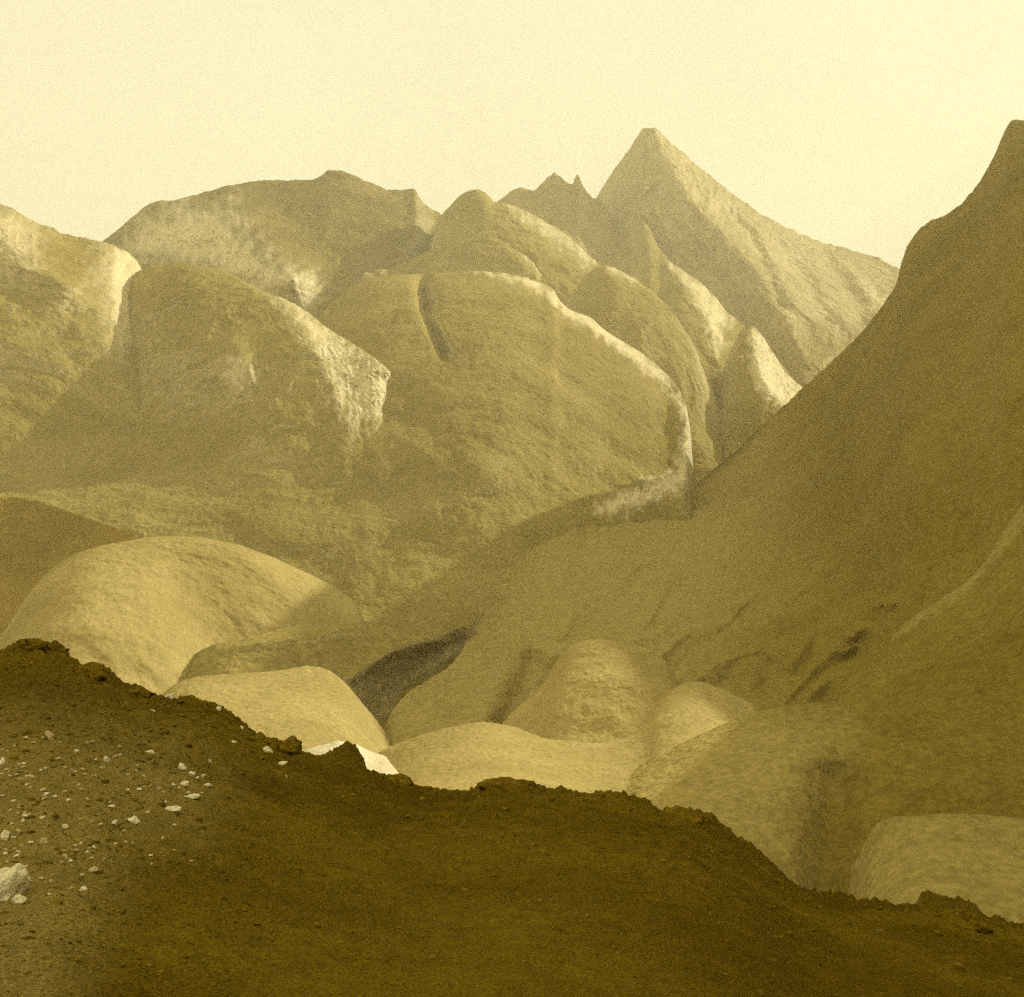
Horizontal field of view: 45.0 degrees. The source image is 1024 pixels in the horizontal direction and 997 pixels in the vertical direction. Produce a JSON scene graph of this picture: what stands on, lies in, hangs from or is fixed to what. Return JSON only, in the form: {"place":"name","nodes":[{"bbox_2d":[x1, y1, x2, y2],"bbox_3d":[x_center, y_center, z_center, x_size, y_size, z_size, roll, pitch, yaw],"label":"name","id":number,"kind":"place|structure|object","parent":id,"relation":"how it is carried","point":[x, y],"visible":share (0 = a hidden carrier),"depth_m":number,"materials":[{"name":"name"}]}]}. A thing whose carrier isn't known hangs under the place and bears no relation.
{"place":"outdoors","nodes":[
{"label":"outdoors","id":0,"kind":"place"},
{"bbox_2d":[0,496,140,636],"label":"heath slope","id":1,"kind":"structure","parent":0,"point":[39,540],"depth_m":596.92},
{"bbox_2d":[0,204,144,466],"bbox_3d":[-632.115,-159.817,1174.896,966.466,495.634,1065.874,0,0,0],"label":"flank","id":2,"kind":"object","parent":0,"point":[69,377],"visible":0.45,"depth_m":1016.27,"materials":[{"name":"brown stone"}]},
{"bbox_2d":[0,536,363,694],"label":"dome","id":3,"kind":"structure","parent":0,"point":[154,614],"depth_m":453.76,"materials":[{"name":"beige stone"}]},
{"bbox_2d":[102,170,441,319],"bbox_3d":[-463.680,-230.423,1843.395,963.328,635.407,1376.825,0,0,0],"label":"broad mountain","id":4,"kind":"structure","parent":0,"point":[316,247],"depth_m":1834.54,"materials":[{"name":"brown stone"}]},
{"bbox_2d":[162,666,391,753],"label":"white hill","id":5,"kind":"structure","parent":0,"point":[309,707],"depth_m":279.59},
{"bbox_2d":[128,264,452,620],"bbox_3d":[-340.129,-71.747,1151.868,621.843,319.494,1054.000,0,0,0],"label":"hump","id":6,"kind":"object","parent":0,"point":[232,368],"visible":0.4,"depth_m":965.07,"materials":[{"name":"brown stone"}]},
{"bbox_2d":[185,621,477,728],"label":"gully side","id":7,"kind":"object","parent":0,"point":[381,670],"visible":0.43,"depth_m":423.70,"materials":[{"name":"brown stone"}]},
{"bbox_2d":[0,271,693,637],"bbox_3d":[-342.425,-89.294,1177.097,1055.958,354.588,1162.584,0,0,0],"label":"central hump","id":8,"kind":"object","parent":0,"point":[522,415],"visible":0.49,"depth_m":875.43,"materials":[{"name":"beige stone"}]},
{"bbox_2d":[357,237,542,283],"bbox_3d":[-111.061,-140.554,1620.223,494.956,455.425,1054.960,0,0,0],"label":"mountain","id":9,"kind":"structure","parent":0,"point":[492,254],"depth_m":1681.58,"materials":[{"name":"brown stone"}]},
{"bbox_2d":[0,640,1023,996],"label":"hillside","id":10,"kind":"structure","parent":0,"point":[518,926],"depth_m":14.81,"materials":[{"name":"brown soil"}]},
{"bbox_2d":[0,830,9,839],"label":"pale stone","id":11,"kind":"object","parent":10,"relation":"on","point":[5,834],"visible":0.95,"depth_m":11.97,"materials":[{"name":"beige stone"}]},
{"bbox_2d":[11,894,26,904],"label":"pale stone","id":12,"kind":"object","parent":10,"relation":"on","point":[19,899],"visible":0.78,"depth_m":9.61,"materials":[{"name":"beige stone"}]},
{"bbox_2d":[19,638,50,652],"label":"rock outcrop","id":13,"kind":"object","parent":10,"relation":"on","point":[26,645],"visible":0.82,"depth_m":42.57,"materials":[{"name":"brown stone"}]},
{"bbox_2d":[39,837,48,843],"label":"pale stone","id":14,"kind":"object","parent":10,"relation":"on","point":[44,840],"visible":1,"depth_m":11.75,"materials":[{"name":"beige stone"}]},
{"bbox_2d":[79,886,86,891],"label":"pale stone","id":15,"kind":"object","parent":10,"relation":"on","point":[83,888],"visible":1,"depth_m":10.14,"materials":[{"name":"beige stone"}]},
{"bbox_2d":[72,662,107,681],"bbox_3d":[-12.777,5.264,37.288,1.013,0.621,1.291,0,0,-26],"label":"rock outcrop","id":16,"kind":"object","parent":10,"relation":"on","point":[94,670],"visible":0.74,"depth_m":36.97,"materials":[{"name":"brown stone"}]},
{"bbox_2d":[103,756,109,762],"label":"pale stone","id":17,"kind":"object","parent":10,"relation":"on","point":[106,759],"visible":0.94,"depth_m":19.06,"materials":[{"name":"beige stone"}]},
{"bbox_2d":[127,815,139,823],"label":"pale stone","id":18,"kind":"object","parent":10,"relation":"on","point":[134,819],"visible":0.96,"depth_m":14.27,"materials":[{"name":"beige stone"}]},
{"bbox_2d":[130,685,154,698],"bbox_3d":[-10.942,5.714,36.444,0.700,0.400,0.785,12,0,0],"label":"rock outcrop","id":19,"kind":"object","parent":10,"relation":"on","point":[140,692],"visible":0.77,"depth_m":36.26,"materials":[{"name":"brown stone"}]},
{"bbox_2d":[165,806,181,811],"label":"pale stone","id":20,"kind":"object","parent":10,"relation":"on","point":[174,808],"visible":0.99,"depth_m":15.68,"materials":[{"name":"beige stone"}]},
{"bbox_2d":[178,763,186,770],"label":"pale stone","id":21,"kind":"object","parent":10,"relation":"on","point":[182,766],"visible":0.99,"depth_m":20.71,"materials":[{"name":"beige stone"}]},
{"bbox_2d":[180,781,188,785],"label":"pale stone","id":22,"kind":"object","parent":10,"relation":"on","point":[184,783],"visible":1,"depth_m":18.47,"materials":[{"name":"beige stone"}]},
{"bbox_2d":[187,794,199,799],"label":"pale stone","id":23,"kind":"object","parent":10,"relation":"on","point":[193,796],"visible":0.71,"depth_m":17.58,"materials":[{"name":"beige stone"}]},
{"bbox_2d":[263,746,272,753],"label":"pale stone","id":24,"kind":"object","parent":10,"relation":"on","point":[267,749],"visible":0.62,"depth_m":32.00,"materials":[{"name":"beige stone"}]},
{"bbox_2d":[278,761,286,765],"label":"pale stone","id":25,"kind":"object","parent":10,"relation":"on","point":[282,763],"visible":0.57,"depth_m":29.66,"materials":[{"name":"beige stone"}]},
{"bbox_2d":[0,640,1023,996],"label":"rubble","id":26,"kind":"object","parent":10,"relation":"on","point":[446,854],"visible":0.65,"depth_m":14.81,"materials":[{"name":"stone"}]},
{"bbox_2d":[0,757,5,765],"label":"pale stone","id":27,"kind":"object","parent":26,"relation":"on","point":[2,761],"visible":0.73,"depth_m":16.87,"materials":[{"name":"beige stone"}]},
{"bbox_2d":[0,863,30,900],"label":"pale stone","id":28,"kind":"object","parent":26,"relation":"on","point":[15,879],"visible":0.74,"depth_m":9.81,"materials":[{"name":"beige stone"}]},
{"bbox_2d":[45,731,53,740],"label":"pale stone","id":29,"kind":"object","parent":26,"relation":"on","point":[49,736],"visible":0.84,"depth_m":19.67,"materials":[{"name":"beige stone"}]},
{"bbox_2d":[89,866,98,872],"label":"pale stone","id":30,"kind":"object","parent":26,"relation":"on","point":[94,869],"visible":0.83,"depth_m":11.15,"materials":[{"name":"beige stone"}]},
{"bbox_2d":[165,693,173,699],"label":"pale stone","id":31,"kind":"object","parent":26,"relation":"on","point":[170,695],"visible":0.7,"depth_m":39.81,"materials":[{"name":"white stone"}]},
{"bbox_2d":[267,739,281,744],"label":"rock outcrop","id":32,"kind":"object","parent":26,"relation":"on","point":[273,741],"visible":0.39,"depth_m":35.45,"materials":[{"name":"brown stone"}]},
{"bbox_2d":[276,735,301,754],"bbox_3d":[-6.170,6.910,34.212,0.731,0.570,0.746,-20,0,0],"label":"rock outcrop","id":33,"kind":"object","parent":26,"relation":"on","point":[292,744],"visible":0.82,"depth_m":34.06,"materials":[{"name":"brown stone"}]},
{"bbox_2d":[385,773,413,785],"bbox_3d":[-3.171,7.924,34.501,0.866,0.422,0.856,8,0,0],"label":"rock outcrop","id":34,"kind":"object","parent":26,"relation":"on","point":[400,778],"visible":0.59,"depth_m":34.37,"materials":[{"name":"brown stone"}]},
{"bbox_2d":[477,777,535,791],"bbox_3d":[-0.154,8.041,34.329,1.673,0.480,1.276,2,0,0],"label":"rock outcrop","id":35,"kind":"object","parent":26,"relation":"on","point":[504,784],"visible":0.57,"depth_m":34.12,"materials":[{"name":"brown stone"}]},
{"bbox_2d":[597,791,628,800],"bbox_3d":[2.706,7.990,32.813,0.973,0.423,0.778,0,0,24],"label":"rock outcrop","id":36,"kind":"object","parent":26,"relation":"on","point":[605,794],"visible":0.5,"depth_m":32.67,"materials":[{"name":"brown stone"}]},
{"bbox_2d":[664,805,704,823],"bbox_3d":[4.290,7.953,30.964,1.094,0.359,1.212,0,0,31],"label":"rock outcrop","id":37,"kind":"object","parent":26,"relation":"on","point":[698,817],"visible":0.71,"depth_m":30.84,"materials":[{"name":"brown stone"}]},
{"bbox_2d":[954,908,993,933],"bbox_3d":[8.778,8.087,23.450,0.730,0.387,0.716,25,0,0],"label":"rock outcrop","id":38,"kind":"object","parent":26,"relation":"on","point":[967,919],"visible":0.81,"depth_m":23.33,"materials":[{"name":"brown stone"}]},
{"bbox_2d":[0,0,1023,268],"label":"sky","id":39,"kind":"structure","parent":0,"point":[854,125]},
{"bbox_2d":[428,189,599,304],"bbox_3d":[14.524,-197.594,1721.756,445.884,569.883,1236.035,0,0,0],"label":"rounded hill","id":40,"kind":"structure","parent":0,"point":[564,263],"depth_m":1776.29,"materials":[{"name":"brown stone"}]},
{"bbox_2d":[527,654,560,698],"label":"thin spur","id":41,"kind":"structure","parent":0,"point":[547,667],"depth_m":348.63,"materials":[{"name":"brown stone"}]},
{"bbox_2d":[498,172,619,267],"bbox_3d":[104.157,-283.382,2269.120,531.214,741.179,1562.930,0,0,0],"label":"mountain","id":42,"kind":"structure","parent":0,"point":[579,215],"depth_m":2383.34,"materials":[{"name":"brown stone"}]},
{"bbox_2d":[378,682,758,792],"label":"valley shelf","id":43,"kind":"object","parent":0,"point":[464,757],"visible":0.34,"depth_m":234.70,"materials":[{"name":"beige sand"}]},
{"bbox_2d":[502,639,678,743],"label":"round knoll","id":44,"kind":"structure","parent":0,"point":[601,691],"depth_m":270.57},
{"bbox_2d":[565,265,721,484],"bbox_3d":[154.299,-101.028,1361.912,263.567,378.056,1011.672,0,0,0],"label":"dome","id":45,"kind":"structure","parent":0,"point":[636,314],"depth_m":1380.34,"materials":[{"name":"brown stone"}]},
{"bbox_2d":[383,119,1023,745],"bbox_3d":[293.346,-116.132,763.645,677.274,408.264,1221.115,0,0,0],"label":"mountain","id":46,"kind":"structure","parent":0,"point":[859,499],"depth_m":521.37,"materials":[{"name":"brown stone"}]},
{"bbox_2d":[615,213,794,392],"bbox_3d":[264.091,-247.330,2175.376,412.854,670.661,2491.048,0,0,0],"label":"lit ridge","id":47,"kind":"structure","parent":0,"point":[712,327],"depth_m":1813.10,"materials":[{"name":"brown stone"}]},
{"bbox_2d":[597,128,899,386],"bbox_3d":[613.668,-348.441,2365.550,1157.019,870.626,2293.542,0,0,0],"label":"pyramid peak","id":48,"kind":"structure","parent":0,"point":[808,307],"depth_m":2362.92,"materials":[{"name":"brown stone"}]},
{"bbox_2d":[715,325,802,461],"bbox_3d":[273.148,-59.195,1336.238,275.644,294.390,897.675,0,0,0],"label":"pale spur","id":49,"kind":"structure","parent":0,"point":[758,387],"depth_m":1351.19,"materials":[{"name":"brown stone"}]},
{"bbox_2d":[626,702,1023,893],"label":"slope","id":50,"kind":"structure","parent":0,"point":[808,796],"depth_m":193.74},
{"bbox_2d":[830,502,1023,743],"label":"spur","id":51,"kind":"structure","parent":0,"point":[958,651],"depth_m":265.81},
{"bbox_2d":[848,813,1023,923],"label":"shelf","id":52,"kind":"object","parent":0,"point":[977,859],"visible":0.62,"depth_m":141.25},
{"bbox_3d":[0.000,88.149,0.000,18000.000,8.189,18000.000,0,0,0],"label":"ground","id":53,"kind":"structure","parent":0,"visible":0},
{"bbox_2d":[304,741,398,774],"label":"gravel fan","id":54,"kind":"object","parent":53,"relation":"on","point":[379,763],"visible":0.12,"depth_m":198.79}
]}

